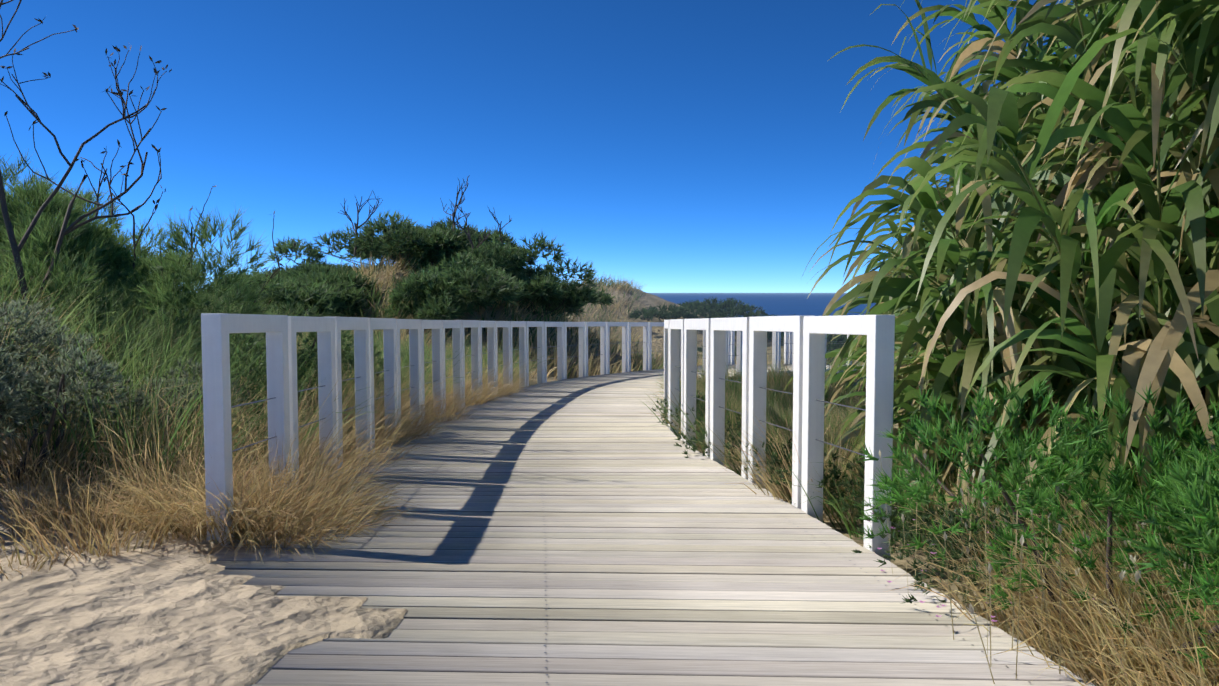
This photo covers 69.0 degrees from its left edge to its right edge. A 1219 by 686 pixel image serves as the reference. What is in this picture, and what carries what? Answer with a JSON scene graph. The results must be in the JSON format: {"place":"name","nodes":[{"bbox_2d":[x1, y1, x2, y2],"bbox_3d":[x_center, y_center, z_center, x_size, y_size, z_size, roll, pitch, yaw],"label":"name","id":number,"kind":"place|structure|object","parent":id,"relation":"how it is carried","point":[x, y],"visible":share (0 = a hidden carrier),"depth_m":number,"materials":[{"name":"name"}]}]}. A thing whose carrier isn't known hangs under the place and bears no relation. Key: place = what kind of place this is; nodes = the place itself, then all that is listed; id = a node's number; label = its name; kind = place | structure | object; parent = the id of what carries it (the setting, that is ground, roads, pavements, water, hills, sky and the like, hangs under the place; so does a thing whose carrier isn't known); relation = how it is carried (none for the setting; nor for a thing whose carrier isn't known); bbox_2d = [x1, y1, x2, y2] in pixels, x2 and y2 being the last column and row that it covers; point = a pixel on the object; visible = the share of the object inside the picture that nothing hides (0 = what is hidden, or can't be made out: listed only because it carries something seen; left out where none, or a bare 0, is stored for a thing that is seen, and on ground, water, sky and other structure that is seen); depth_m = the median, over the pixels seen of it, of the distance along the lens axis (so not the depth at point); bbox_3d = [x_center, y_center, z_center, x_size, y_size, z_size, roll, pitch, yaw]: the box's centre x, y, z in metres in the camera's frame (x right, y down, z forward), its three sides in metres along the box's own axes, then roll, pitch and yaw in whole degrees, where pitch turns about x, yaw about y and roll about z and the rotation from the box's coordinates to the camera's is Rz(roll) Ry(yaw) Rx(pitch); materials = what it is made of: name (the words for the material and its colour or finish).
{"place":"outdoors","nodes":[
{"label":"outdoors","id":0,"kind":"place"},
{"bbox_2d":[0,0,1087,292],"label":"sky","id":1,"kind":"structure","parent":0,"point":[673,146],"materials":[{"name":"blue"}]},
{"bbox_2d":[0,266,1183,685],"bbox_3d":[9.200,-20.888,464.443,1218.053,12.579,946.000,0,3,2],"label":"dune terrain","id":2,"kind":"structure","parent":0,"point":[178,614],"depth_m":3.22,"materials":[{"name":"beige sand"}]},
{"bbox_2d":[0,149,862,363],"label":"pine scrub needles","id":3,"kind":"object","parent":2,"relation":"on","point":[452,285],"visible":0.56,"depth_m":20.56,"materials":[{"name":"green plant"}]},
{"bbox_2d":[0,226,1200,561],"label":"green dune grass","id":4,"kind":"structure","parent":2,"relation":"on","point":[142,340],"depth_m":7.29,"materials":[{"name":"green plant"}]},
{"bbox_2d":[0,248,1218,685],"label":"dry grass tufts","id":5,"kind":"object","parent":2,"relation":"on","point":[152,506],"visible":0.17,"depth_m":4.45,"materials":[{"name":"beige plant"}]},
{"bbox_2d":[0,295,1218,671],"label":"green bushes","id":6,"kind":"object","parent":2,"relation":"on","point":[1196,497],"visible":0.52,"depth_m":3.15,"materials":[{"name":"green plant"}]},
{"bbox_2d":[0,0,1218,684],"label":"bare branches","id":7,"kind":"object","parent":2,"relation":"on","point":[16,246],"visible":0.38,"depth_m":7.91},
{"bbox_2d":[767,369,855,377],"bbox_3d":[16.446,0.903,22.366,28.147,0.900,2.838,-1,3,-10],"label":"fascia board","id":8,"kind":"object","parent":2,"relation":"on","point":[792,371],"depth_m":20.48,"materials":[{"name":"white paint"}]},
{"bbox_2d":[784,0,1218,574],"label":"giant reed leaves","id":9,"kind":"object","parent":2,"relation":"on","point":[1160,62],"visible":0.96,"depth_m":4.17,"materials":[{"name":"green plant"}]},
{"bbox_2d":[873,450,1218,685],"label":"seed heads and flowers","id":10,"kind":"object","parent":2,"relation":"on","point":[989,569],"visible":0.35,"depth_m":2.90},
{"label":"deck substructure","id":11,"kind":"object","parent":2,"relation":"on","visible":0},
{"bbox_2d":[210,364,1095,685],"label":"boardwalk deck","id":12,"kind":"structure","parent":11,"relation":"on","point":[654,558],"depth_m":3.71,"materials":[{"name":"grey wood"}]},
{"bbox_2d":[201,313,894,560],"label":"white railing frames","id":13,"kind":"structure","parent":12,"relation":"on","point":[806,335],"depth_m":5.91,"materials":[{"name":"paint"}]},
{"bbox_2d":[231,340,865,455],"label":"railing cables","id":14,"kind":"object","parent":13,"relation":"on","point":[576,356],"visible":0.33,"depth_m":5.86,"materials":[{"name":"silver metal"}]},
{"bbox_2d":[225,425,1030,682],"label":"deck screws","id":15,"kind":"object","parent":12,"relation":"on","point":[546,557],"visible":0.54,"depth_m":3.79,"materials":[{"name":"silver metal"}]},
{"bbox_2d":[649,293,875,316],"bbox_3d":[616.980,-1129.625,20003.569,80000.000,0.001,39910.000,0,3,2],"label":"sea water","id":16,"kind":"structure","parent":0,"point":[789,304],"depth_m":705.37,"materials":[{"name":"blue liquid"}]}
]}

